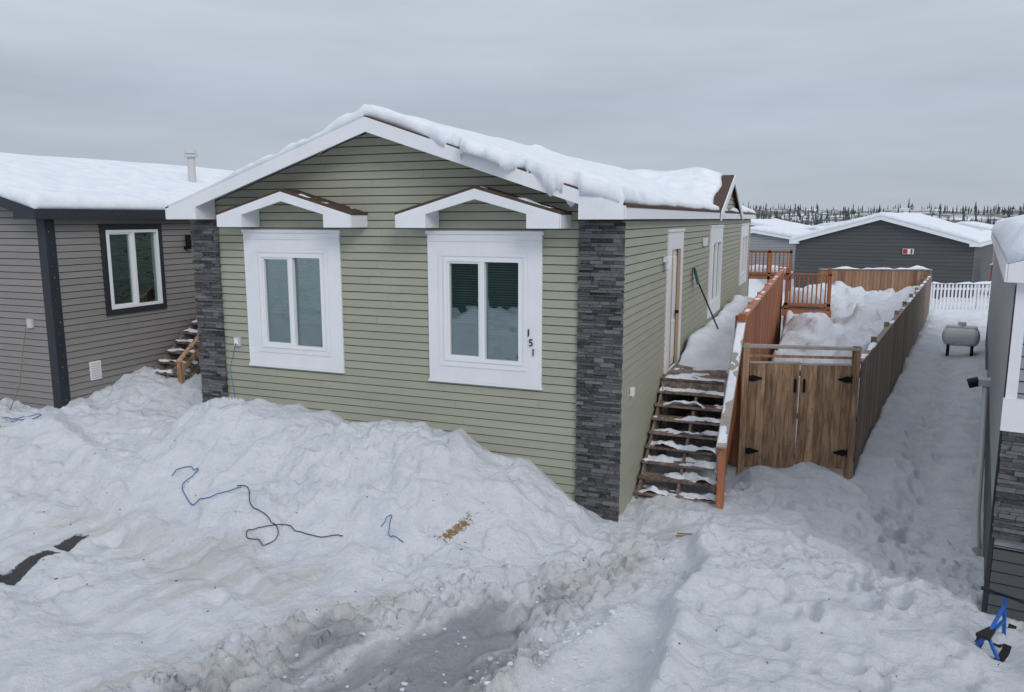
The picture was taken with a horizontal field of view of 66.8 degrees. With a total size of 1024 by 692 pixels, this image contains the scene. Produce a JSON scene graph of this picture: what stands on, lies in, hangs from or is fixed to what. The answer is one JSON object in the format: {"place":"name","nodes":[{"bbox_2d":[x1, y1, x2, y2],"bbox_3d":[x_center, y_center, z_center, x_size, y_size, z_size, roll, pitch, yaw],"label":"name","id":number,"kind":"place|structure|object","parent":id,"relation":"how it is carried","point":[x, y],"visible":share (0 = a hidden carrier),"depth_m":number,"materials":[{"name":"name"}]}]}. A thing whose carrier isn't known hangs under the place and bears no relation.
{"place":"outdoors","nodes":[
{"label":"outdoors","id":0,"kind":"place"},
{"bbox_2d":[0,208,1023,691],"bbox_3d":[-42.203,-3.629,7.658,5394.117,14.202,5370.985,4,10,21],"label":"snow ground","id":1,"kind":"structure","parent":0,"point":[876,584],"depth_m":9.40,"materials":[{"name":"white snow"}]},
{"bbox_2d":[10,328,25,409],"bbox_3d":[-8.905,0.467,13.812,0.593,1.530,0.115,-6,11,-34],"label":"power cord","id":2,"kind":"object","parent":1,"relation":"on","point":[21,368],"visible":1,"depth_m":13.88,"materials":[{"name":"rubber"}]},
{"bbox_2d":[4,413,40,421],"bbox_3d":[-8.533,1.253,13.380,0.800,0.115,0.353,1,9,5],"label":"power cord","id":3,"kind":"object","parent":1,"relation":"on","point":[23,416],"visible":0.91,"depth_m":13.52,"materials":[{"name":"rubber"}]},
{"bbox_2d":[0,207,196,408],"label":"lap siding walls","id":4,"kind":"structure","parent":1,"relation":"on","point":[119,346],"depth_m":14.29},
{"bbox_2d":[0,197,165,218],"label":"gable roof","id":5,"kind":"structure","parent":4,"relation":"on","point":[20,211],"depth_m":13.69,"materials":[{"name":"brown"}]},
{"bbox_2d":[0,152,233,209],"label":"roof snow","id":6,"kind":"structure","parent":5,"relation":"on","point":[41,182],"depth_m":15.73,"materials":[{"name":"white snow"}]},
{"bbox_2d":[26,149,197,408],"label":"trim and window","id":7,"kind":"structure","parent":4,"relation":"attached to","point":[129,287],"depth_m":14.91,"materials":[{"name":"black plastic"}]},
{"bbox_2d":[152,313,200,383],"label":"neighbour staircase","id":8,"kind":"structure","parent":1,"relation":"on","point":[184,361],"depth_m":15.68,"materials":[{"name":"brown wood"}]},
{"bbox_2d":[172,466,240,504],"bbox_3d":[-4.319,1.950,10.757,1.219,0.348,0.442,6,11,32],"label":"extension cord","id":9,"kind":"object","parent":1,"relation":"on","point":[192,476],"visible":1,"depth_m":10.64,"materials":[{"name":"black rubber"}]},
{"bbox_2d":[237,485,342,545],"bbox_3d":[-3.099,2.231,9.948,1.859,0.437,0.697,6,11,31],"label":"extension cord","id":10,"kind":"object","parent":1,"relation":"on","point":[275,524],"visible":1,"depth_m":9.85,"materials":[{"name":"rubber"}]},
{"bbox_2d":[381,515,402,541],"bbox_3d":[-1.446,2.273,9.686,0.161,0.211,0.436,-9,13,-44],"label":"extension cord","id":11,"kind":"object","parent":1,"relation":"on","point":[389,527],"visible":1,"depth_m":9.76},
{"bbox_2d":[190,219,625,521],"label":"stone columns","id":12,"kind":"structure","parent":1,"relation":"on","point":[601,287],"depth_m":10.71,"materials":[{"name":"grey stone"}]},
{"bbox_2d":[436,509,488,541],"bbox_3d":[-0.638,2.275,9.863,0.200,0.237,0.833,8,12,40],"label":"straw patch","id":13,"kind":"object","parent":1,"relation":"on","point":[451,532],"visible":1,"depth_m":9.80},
{"bbox_2d":[33,440,896,691],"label":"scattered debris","id":14,"kind":"object","parent":1,"relation":"on","point":[382,579],"visible":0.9,"depth_m":8.71,"materials":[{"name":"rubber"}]},
{"bbox_2d":[282,585,667,691],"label":"snow chunks","id":15,"kind":"object","parent":1,"relation":"on","point":[589,631],"visible":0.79,"depth_m":7.50,"materials":[{"name":"white snow"}]},
{"bbox_2d":[215,133,750,516],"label":"lap siding walls","id":16,"kind":"structure","parent":1,"relation":"on","point":[380,180],"depth_m":11.66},
{"bbox_2d":[241,229,543,389],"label":"front windows","id":17,"kind":"structure","parent":16,"relation":"attached to","point":[485,299],"depth_m":11.51,"materials":[{"name":"white plastic"}]},
{"bbox_2d":[216,186,571,228],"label":"window canopies","id":18,"kind":"object","parent":16,"relation":"attached to","point":[338,215],"depth_m":10.95,"materials":[{"name":"white wood"}]},
{"bbox_2d":[480,186,552,207],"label":"canopy snow","id":19,"kind":"structure","parent":18,"relation":"on","point":[529,200],"depth_m":10.28,"materials":[{"name":"white snow"}]},
{"bbox_2d":[165,115,755,220],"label":"gable roof","id":20,"kind":"structure","parent":16,"relation":"on","point":[200,205],"depth_m":11.15,"materials":[{"name":"white"}]},
{"bbox_2d":[167,104,755,212],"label":"roof snow","id":21,"kind":"structure","parent":20,"relation":"on","point":[553,171],"depth_m":10.93,"materials":[{"name":"white snow"}]},
{"bbox_2d":[626,167,722,203],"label":"snow","id":22,"kind":"structure","parent":20,"relation":"attached to","point":[704,183],"depth_m":20.35,"materials":[{"name":"white snow"}]},
{"bbox_2d":[234,238,707,396],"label":"wall fittings","id":23,"kind":"object","parent":16,"relation":"attached to","point":[667,260],"depth_m":12.83,"materials":[{"name":"white plastic"}]},
{"bbox_2d":[230,343,235,395],"bbox_3d":[-4.601,0.488,12.827,0.101,1.054,0.201,-1,9,-3],"label":"power cord","id":24,"kind":"object","parent":23,"relation":"hanging from","point":[230,369],"visible":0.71,"depth_m":12.81,"materials":[{"name":"rubber"}]},
{"bbox_2d":[663,223,749,373],"bbox_3d":[5.100,-1.877,20.190,0.688,2.520,14.820,4,10,21],"label":"side door and windows","id":25,"kind":"structure","parent":16,"relation":"attached to","point":[675,241],"depth_m":14.46,"materials":[{"name":"white plastic"}]},
{"bbox_2d":[234,163,738,423],"bbox_3d":[1.616,-1.854,20.480,7.190,5.500,18.930,4,10,21],"label":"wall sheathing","id":26,"kind":"object","parent":1,"relation":"on","point":[640,227],"depth_m":13.48,"materials":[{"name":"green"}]},
{"bbox_2d":[675,533,692,536],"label":"wood scraps","id":27,"kind":"object","parent":1,"relation":"on","point":[683,535],"visible":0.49,"depth_m":10.13,"materials":[{"name":"wood"}]},
{"bbox_2d":[660,268,832,466],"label":"wooden deck","id":28,"kind":"structure","parent":1,"relation":"on","point":[706,356],"depth_m":15.52,"materials":[{"name":"brown wood"}]},
{"bbox_2d":[693,268,718,328],"bbox_3d":[3.997,-0.945,15.998,0.744,1.344,0.204,-3,10,-20],"label":"snow shovel","id":29,"kind":"object","parent":28,"relation":"on","point":[696,276],"visible":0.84,"depth_m":15.91,"materials":[{"name":"teal plastic"}]},
{"bbox_2d":[747,249,792,295],"bbox_3d":[10.492,-2.501,31.699,1.700,2.950,1.500,4,10,21],"label":"distant deck railing","id":30,"kind":"object","parent":1,"relation":"on","point":[769,270],"visible":0.72,"depth_m":30.96,"materials":[{"name":"brown wood"}]},
{"bbox_2d":[750,233,795,278],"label":"lap siding walls","id":31,"kind":"structure","parent":1,"relation":"on","point":[760,242],"depth_m":58.56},
{"bbox_2d":[750,230,790,238],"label":"gable roof","id":32,"kind":"structure","parent":31,"relation":"on","point":[765,233],"depth_m":58.22,"materials":[{"name":"white"}]},
{"bbox_2d":[750,225,811,236],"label":"roof snow","id":33,"kind":"structure","parent":32,"relation":"on","point":[783,230],"depth_m":59.10,"materials":[{"name":"white snow"}]},
{"bbox_2d":[736,343,861,478],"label":"wooden gate","id":34,"kind":"structure","parent":1,"relation":"on","point":[838,386],"depth_m":12.43,"materials":[{"name":"brown wood"}]},
{"bbox_2d":[818,265,932,291],"bbox_3d":[14.809,-2.329,31.840,4.393,1.966,0.215,1,9,7],"label":"wooden fence","id":35,"kind":"object","parent":1,"relation":"on","point":[881,279],"visible":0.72,"depth_m":31.72,"materials":[{"name":"brown wood"}]},
{"bbox_2d":[743,197,1023,225],"bbox_3d":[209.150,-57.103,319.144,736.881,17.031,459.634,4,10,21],"label":"distant spruce trees","id":36,"kind":"object","parent":1,"relation":"on","point":[817,221],"visible":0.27,"depth_m":324.41,"materials":[{"name":"green plant"}]},
{"bbox_2d":[853,274,931,474],"bbox_3d":[11.211,-0.425,22.027,3.610,1.980,22.344,4,10,21],"label":"wooden fence","id":37,"kind":"object","parent":1,"relation":"on","point":[884,355],"visible":0.83,"depth_m":16.15,"materials":[{"name":"brown wood"}]},
{"bbox_2d":[793,221,993,298],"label":"lap siding walls","id":38,"kind":"structure","parent":1,"relation":"on","point":[877,244],"depth_m":43.59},
{"bbox_2d":[789,216,992,246],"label":"gable roof","id":39,"kind":"structure","parent":38,"relation":"on","point":[881,218],"depth_m":43.01,"materials":[{"name":"white"}]},
{"bbox_2d":[789,212,991,243],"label":"roof snow","id":40,"kind":"structure","parent":39,"relation":"on","point":[947,227],"depth_m":44.05,"materials":[{"name":"white snow"}]},
{"bbox_2d":[902,249,913,253],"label":"wall sign","id":41,"kind":"object","parent":38,"relation":"attached to","point":[908,251],"visible":1,"depth_m":42.82,"materials":[{"name":"red paint"}]},
{"bbox_2d":[929,281,990,310],"bbox_3d":[21.315,-2.044,34.071,5.876,1.682,0.197,0,9,3],"label":"picket fence","id":42,"kind":"object","parent":1,"relation":"on","point":[976,295],"visible":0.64,"depth_m":34.09,"materials":[{"name":"white wood"}]},
{"bbox_2d":[942,322,979,356],"bbox_3d":[12.942,-0.146,22.426,0.960,1.100,0.560,5,11,30],"label":"propane tank","id":43,"kind":"object","parent":1,"relation":"on","point":[961,334],"visible":0.99,"depth_m":22.23,"materials":[{"name":"white metal"}]},
{"bbox_2d":[989,263,992,285],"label":"red playhouse","id":44,"kind":"object","parent":1,"relation":"on","point":[991,272],"visible":0.15,"depth_m":43.27,"materials":[{"name":"paint"}]},
{"bbox_2d":[967,283,1023,621],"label":"corner trim and stone","id":45,"kind":"structure","parent":1,"relation":"on","point":[1003,511],"depth_m":7.67,"materials":[{"name":"grey stacked stone"},{"name":"white painted trim"}]},
{"bbox_2d":[975,586,1023,664],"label":"snow scooter","id":46,"kind":"object","parent":1,"relation":"on","point":[986,633],"visible":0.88,"depth_m":7.19,"materials":[{"name":"plastic"}]},
{"bbox_2d":[985,251,1023,611],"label":"lap siding walls","id":47,"kind":"structure","parent":1,"relation":"on","point":[1001,299],"depth_m":10.46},
{"bbox_2d":[991,232,1023,282],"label":"gable roof","id":48,"kind":"structure","parent":47,"relation":"on","point":[1013,272],"depth_m":7.26,"materials":[{"name":"white"}]},
{"bbox_2d":[991,214,1023,263],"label":"roof snow","id":49,"kind":"structure","parent":48,"relation":"on","point":[1008,233],"depth_m":9.08,"materials":[{"name":"white snow"}]},
{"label":"lap siding walls","id":50,"kind":"object","parent":1,"relation":"on","visible":0},
{"bbox_2d":[961,224,991,230],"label":"gable roof","id":51,"kind":"structure","parent":50,"relation":"on","point":[975,227],"depth_m":84.02,"materials":[{"name":"white"}]},
{"bbox_2d":[956,221,993,229],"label":"roof snow","id":52,"kind":"structure","parent":51,"relation":"on","point":[980,225],"depth_m":84.50,"materials":[{"name":"white snow"}]},
{"bbox_2d":[0,0,1023,210],"label":"sky","id":53,"kind":"structure","parent":0,"point":[825,104],"materials":[{"name":"grey"}]},
{"bbox_2d":[634,319,745,508],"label":"wooden staircase","id":54,"kind":"structure","parent":0,"point":[722,437],"depth_m":11.98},
{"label":"gable roof","id":55,"kind":"object","parent":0,"visible":0},
{"bbox_2d":[802,226,824,229],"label":"roof snow","id":56,"kind":"structure","parent":55,"relation":"on","point":[814,227],"depth_m":75.75,"materials":[{"name":"white snow"}]},
{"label":"gable roof","id":57,"kind":"object","parent":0,"visible":0},
{"bbox_2d":[813,219,851,225],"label":"roof snow","id":58,"kind":"structure","parent":57,"relation":"on","point":[824,224],"depth_m":125.15,"materials":[{"name":"white snow"}]},
{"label":"gable roof","id":59,"kind":"object","parent":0,"visible":0},
{"bbox_2d":[751,218,811,228],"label":"roof snow","id":60,"kind":"structure","parent":59,"relation":"on","point":[769,222],"depth_m":115.72,"materials":[{"name":"white snow"}]}
]}

